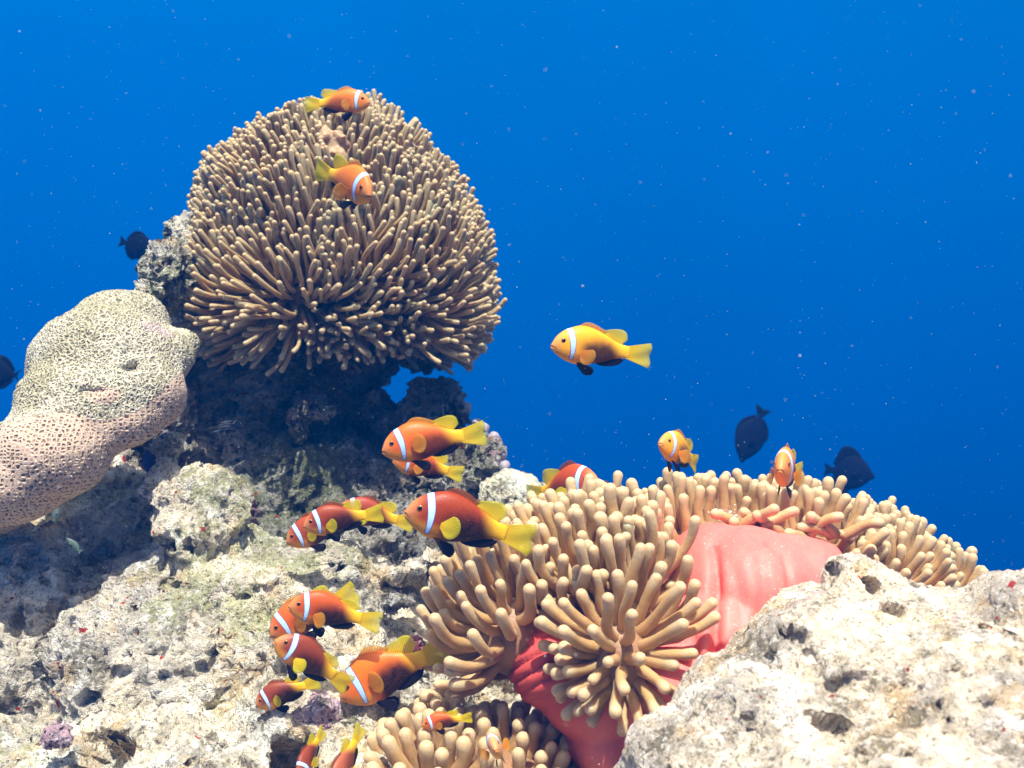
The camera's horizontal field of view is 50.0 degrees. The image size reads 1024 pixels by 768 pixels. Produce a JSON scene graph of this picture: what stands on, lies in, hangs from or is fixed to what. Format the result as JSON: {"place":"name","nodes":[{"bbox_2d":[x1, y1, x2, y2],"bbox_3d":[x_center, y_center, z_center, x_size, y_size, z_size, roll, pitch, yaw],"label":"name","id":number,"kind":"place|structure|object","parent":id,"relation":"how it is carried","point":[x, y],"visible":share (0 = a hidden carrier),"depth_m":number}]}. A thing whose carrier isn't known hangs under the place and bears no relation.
{"place":"outdoors","nodes":[
{"label":"outdoors","id":0,"kind":"place"},
{"bbox_2d":[0,355,22,388],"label":"dark fish","id":1,"kind":"object","parent":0,"point":[7,373],"visible":0.99,"depth_m":2.20},
{"bbox_2d":[118,231,148,259],"bbox_3d":[-0.819,-0.302,2.400,0.090,0.065,0.020,17,4,13],"label":"dark fish","id":2,"kind":"object","parent":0,"point":[135,243],"visible":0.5,"depth_m":2.40},
{"bbox_2d":[0,447,534,767],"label":"reef slope","id":3,"kind":"structure","parent":0,"point":[200,585],"depth_m":1.16},
{"bbox_2d":[52,508,59,521],"bbox_3d":[-0.453,0.130,1.090,0.007,0.015,0.003,21,0,0],"label":"fish","id":4,"kind":"object","parent":3,"relation":"on","point":[55,514],"visible":1,"depth_m":1.09},
{"bbox_2d":[40,721,73,749],"bbox_3d":[-0.414,0.320,1.000,0.031,0.030,0.039,0,0,-27],"label":"coralline lump","id":5,"kind":"object","parent":3,"relation":"on","point":[56,734],"visible":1,"depth_m":0.99},
{"bbox_2d":[66,538,82,553],"bbox_3d":[-0.423,0.155,1.060,0.020,0.008,0.004,45,0,0],"label":"fish","id":6,"kind":"object","parent":3,"relation":"on","point":[73,544],"visible":1,"depth_m":1.06},
{"bbox_2d":[0,289,200,534],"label":"brain coral","id":7,"kind":"object","parent":3,"relation":"on","point":[81,403],"visible":1,"depth_m":1.16},
{"bbox_2d":[143,432,166,472],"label":"water","id":8,"kind":"structure","parent":3,"relation":"on","point":[149,461],"depth_m":1.30},
{"bbox_2d":[148,431,186,464],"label":"rock","id":9,"kind":"object","parent":3,"relation":"on","point":[169,447],"visible":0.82,"depth_m":1.30},
{"bbox_2d":[255,675,320,712],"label":"clownfish","id":10,"kind":"object","parent":3,"relation":"on","point":[277,694],"visible":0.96,"depth_m":1.04},
{"bbox_2d":[130,316,477,565],"bbox_3d":[-0.270,0.051,1.574,0.692,0.566,0.451,0,0,0],"label":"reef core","id":11,"kind":"object","parent":3,"relation":"on","point":[339,457],"visible":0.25,"depth_m":1.50},
{"bbox_2d":[134,210,208,324],"bbox_3d":[-0.440,-0.153,1.464,0.102,0.152,0.212,0,0,0],"label":"rock","id":12,"kind":"object","parent":11,"relation":"on","point":[165,278],"visible":0.54,"depth_m":1.39},
{"bbox_2d":[214,419,268,434],"bbox_3d":[-0.353,0.056,1.439,0.074,0.021,0.035,0,0,0],"label":"feather star","id":13,"kind":"object","parent":11,"relation":"on","point":[244,430],"visible":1,"depth_m":1.44},
{"bbox_2d":[286,386,336,444],"bbox_3d":[-0.267,0.042,1.462,0.067,0.081,0.073,0,0,0],"label":"rock","id":14,"kind":"object","parent":11,"relation":"on","point":[311,403],"visible":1,"depth_m":1.45},
{"bbox_2d":[165,89,507,375],"bbox_3d":[-0.235,-0.203,1.524,0.457,0.415,0.387,0,0,0],"label":"sea anemone","id":15,"kind":"object","parent":11,"relation":"on","point":[267,192],"visible":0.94,"depth_m":1.40},
{"bbox_2d":[396,376,470,429],"bbox_3d":[-0.118,0.033,1.600,0.121,0.100,0.127,0,0,0],"label":"rock","id":16,"kind":"object","parent":11,"relation":"on","point":[439,397],"visible":0.62,"depth_m":1.56},
{"bbox_2d":[462,402,471,413],"bbox_3d":[-0.066,0.035,1.580,0.016,0.018,0.015,0,0,0],"label":"coral knob","id":17,"kind":"object","parent":16,"relation":"on","point":[467,406],"visible":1,"depth_m":1.57},
{"bbox_2d":[296,726,325,767],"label":"clownfish","id":18,"kind":"object","parent":3,"relation":"on","point":[308,755],"visible":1,"depth_m":0.94},
{"bbox_2d":[273,634,354,693],"bbox_3d":[-0.184,0.258,1.010,0.085,0.042,0.031,39,-7,-14],"label":"clownfish","id":19,"kind":"object","parent":3,"relation":"on","point":[310,658],"visible":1,"depth_m":1.00},
{"bbox_2d":[269,581,359,638],"bbox_3d":[-0.197,0.227,1.090,0.096,0.049,0.035,-25,3,-6],"label":"clownfish","id":20,"kind":"object","parent":3,"relation":"on","point":[284,621],"visible":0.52,"depth_m":1.08},
{"bbox_2d":[291,691,343,729],"bbox_3d":[-0.190,0.317,1.058,0.054,0.043,0.056,0,0,0],"label":"coralline lump","id":21,"kind":"object","parent":3,"relation":"on","point":[324,710],"visible":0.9,"depth_m":1.04},
{"bbox_2d":[286,509,364,551],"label":"clownfish","id":22,"kind":"object","parent":3,"relation":"on","point":[298,536],"visible":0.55,"depth_m":1.19},
{"bbox_2d":[287,590,382,636],"bbox_3d":[-0.167,0.216,1.037,0.086,0.044,0.029,0,0,11],"label":"clownfish","id":23,"kind":"object","parent":3,"relation":"on","point":[316,610],"visible":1,"depth_m":1.03},
{"bbox_2d":[306,538,372,573],"bbox_3d":[-0.202,0.205,1.274,0.086,0.054,0.083,0,0,0],"label":"rock","id":24,"kind":"object","parent":3,"relation":"on","point":[339,555],"visible":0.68,"depth_m":1.25},
{"bbox_2d":[303,499,383,541],"bbox_3d":[-0.177,0.142,1.150,0.084,0.043,0.029,-7,1,-7],"label":"clownfish","id":25,"kind":"object","parent":3,"relation":"on","point":[329,519],"visible":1,"depth_m":1.15},
{"bbox_2d":[331,722,365,767],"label":"clownfish","id":26,"kind":"object","parent":3,"relation":"on","point":[346,756],"visible":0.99,"depth_m":0.93},
{"bbox_2d":[342,495,411,534],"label":"clownfish","id":27,"kind":"object","parent":3,"relation":"on","point":[390,518],"visible":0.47,"depth_m":1.26},
{"bbox_2d":[365,550,407,588],"bbox_3d":[-0.152,0.217,1.282,0.082,0.044,0.056,0,0,35],"label":"rock","id":28,"kind":"object","parent":3,"relation":"on","point":[395,576],"visible":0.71,"depth_m":1.26},
{"bbox_2d":[339,635,452,710],"bbox_3d":[-0.114,0.280,1.065,0.117,0.066,0.038,-22,0,0],"label":"clownfish","id":29,"kind":"object","parent":3,"relation":"on","point":[381,675],"visible":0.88,"depth_m":1.06},
{"bbox_2d":[379,590,416,619],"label":"rock","id":30,"kind":"object","parent":3,"relation":"on","point":[393,602],"visible":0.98,"depth_m":1.19},
{"bbox_2d":[409,635,424,651],"bbox_3d":[-0.100,0.281,1.171,0.028,0.026,0.043,0,0,0],"label":"crusty sponge","id":31,"kind":"object","parent":3,"relation":"on","point":[419,642],"visible":0.34,"depth_m":1.16},
{"bbox_2d":[404,546,440,592],"bbox_3d":[-0.092,0.219,1.282,0.068,0.059,0.063,0,0,0],"label":"rock","id":32,"kind":"object","parent":3,"relation":"on","point":[421,565],"visible":0.53,"depth_m":1.26},
{"bbox_2d":[392,455,464,483],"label":"clownfish","id":33,"kind":"object","parent":3,"relation":"on","point":[437,470],"visible":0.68,"depth_m":1.19},
{"bbox_2d":[388,427,506,500],"bbox_3d":[-0.097,0.115,1.549,0.173,0.118,0.165,0,0,34],"label":"rock","id":34,"kind":"object","parent":3,"relation":"on","point":[480,463],"visible":0.31,"depth_m":1.50},
{"bbox_2d":[471,418,509,472],"bbox_3d":[-0.031,0.095,1.560,0.057,0.094,0.062,0,0,0],"label":"finger coral","id":35,"kind":"object","parent":34,"relation":"on","point":[503,462],"visible":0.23,"depth_m":1.53},
{"bbox_2d":[353,697,576,767],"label":"sea anemone","id":36,"kind":"object","parent":3,"relation":"on","point":[531,737],"visible":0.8,"depth_m":1.02},
{"bbox_2d":[421,710,471,734],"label":"clownfish","id":37,"kind":"object","parent":36,"relation":"on","point":[438,721],"visible":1,"depth_m":0.98},
{"bbox_2d":[480,728,510,766],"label":"clownfish","id":38,"kind":"object","parent":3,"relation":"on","point":[494,746],"visible":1,"depth_m":0.92},
{"bbox_2d":[478,468,545,521],"bbox_3d":[0.016,0.164,1.510,0.157,0.099,0.133,0,0,-28],"label":"rock","id":39,"kind":"object","parent":3,"relation":"on","point":[505,486],"visible":0.32,"depth_m":1.46},
{"bbox_2d":[416,467,988,767],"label":"sea anemone","id":40,"kind":"object","parent":3,"relation":"on","point":[714,584],"visible":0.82,"depth_m":1.02},
{"bbox_2d":[403,488,536,557],"bbox_3d":[-0.039,0.130,1.000,0.122,0.062,0.038,16,-1,-5],"label":"clownfish","id":41,"kind":"object","parent":40,"relation":"on","point":[442,519],"visible":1,"depth_m":0.99},
{"bbox_2d":[526,460,597,497],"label":"clownfish","id":42,"kind":"object","parent":40,"relation":"on","point":[555,479],"visible":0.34,"depth_m":1.25},
{"bbox_2d":[658,429,698,472],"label":"clownfish","id":43,"kind":"object","parent":40,"relation":"on","point":[675,447],"visible":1,"depth_m":1.18},
{"bbox_2d":[708,504,739,521],"bbox_3d":[0.221,0.134,1.114,0.043,0.023,0.016,0,0,0],"label":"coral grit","id":44,"kind":"object","parent":40,"relation":"on","point":[735,515],"visible":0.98,"depth_m":1.11},
{"bbox_2d":[768,443,803,497],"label":"clownfish","id":45,"kind":"object","parent":40,"relation":"on","point":[785,470],"visible":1,"depth_m":1.11},
{"bbox_2d":[613,552,1023,767],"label":"boulder","id":46,"kind":"object","parent":3,"relation":"on","point":[812,682],"visible":1,"depth_m":0.79},
{"bbox_2d":[305,86,369,120],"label":"clownfish","id":47,"kind":"object","parent":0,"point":[348,102],"visible":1,"depth_m":1.42},
{"bbox_2d":[314,154,372,208],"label":"clownfish","id":48,"kind":"object","parent":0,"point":[351,181],"visible":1,"depth_m":1.25},
{"bbox_2d":[381,415,486,469],"bbox_3d":[-0.080,0.059,1.131,0.109,0.056,0.034,-7,1,-5],"label":"clownfish","id":49,"kind":"object","parent":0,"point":[418,440],"visible":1,"depth_m":1.12},
{"bbox_2d":[0,1,1013,766],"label":"marine snow","id":50,"kind":"structure","parent":0,"point":[520,347],"depth_m":0.87},
{"bbox_2d":[0,0,1023,570],"label":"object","id":51,"kind":"structure","parent":0,"point":[664,66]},
{"bbox_2d":[550,322,651,375],"bbox_3d":[0.091,-0.034,1.130,0.106,0.054,0.034,8,-2,-11],"label":"clownfish","id":52,"kind":"object","parent":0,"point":[581,346],"visible":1,"depth_m":1.12},
{"bbox_2d":[735,404,770,462],"bbox_3d":[0.611,0.128,2.800,0.089,0.154,0.034,26,-8,-8],"label":"dark fish","id":53,"kind":"object","parent":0,"point":[752,432],"visible":1,"depth_m":2.79},
{"bbox_2d":[823,446,873,493],"bbox_3d":[0.890,0.231,2.900,0.129,0.133,0.029,6,-4,23],"label":"dark fish","id":54,"kind":"object","parent":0,"point":[851,462],"visible":0.96,"depth_m":2.90}
]}

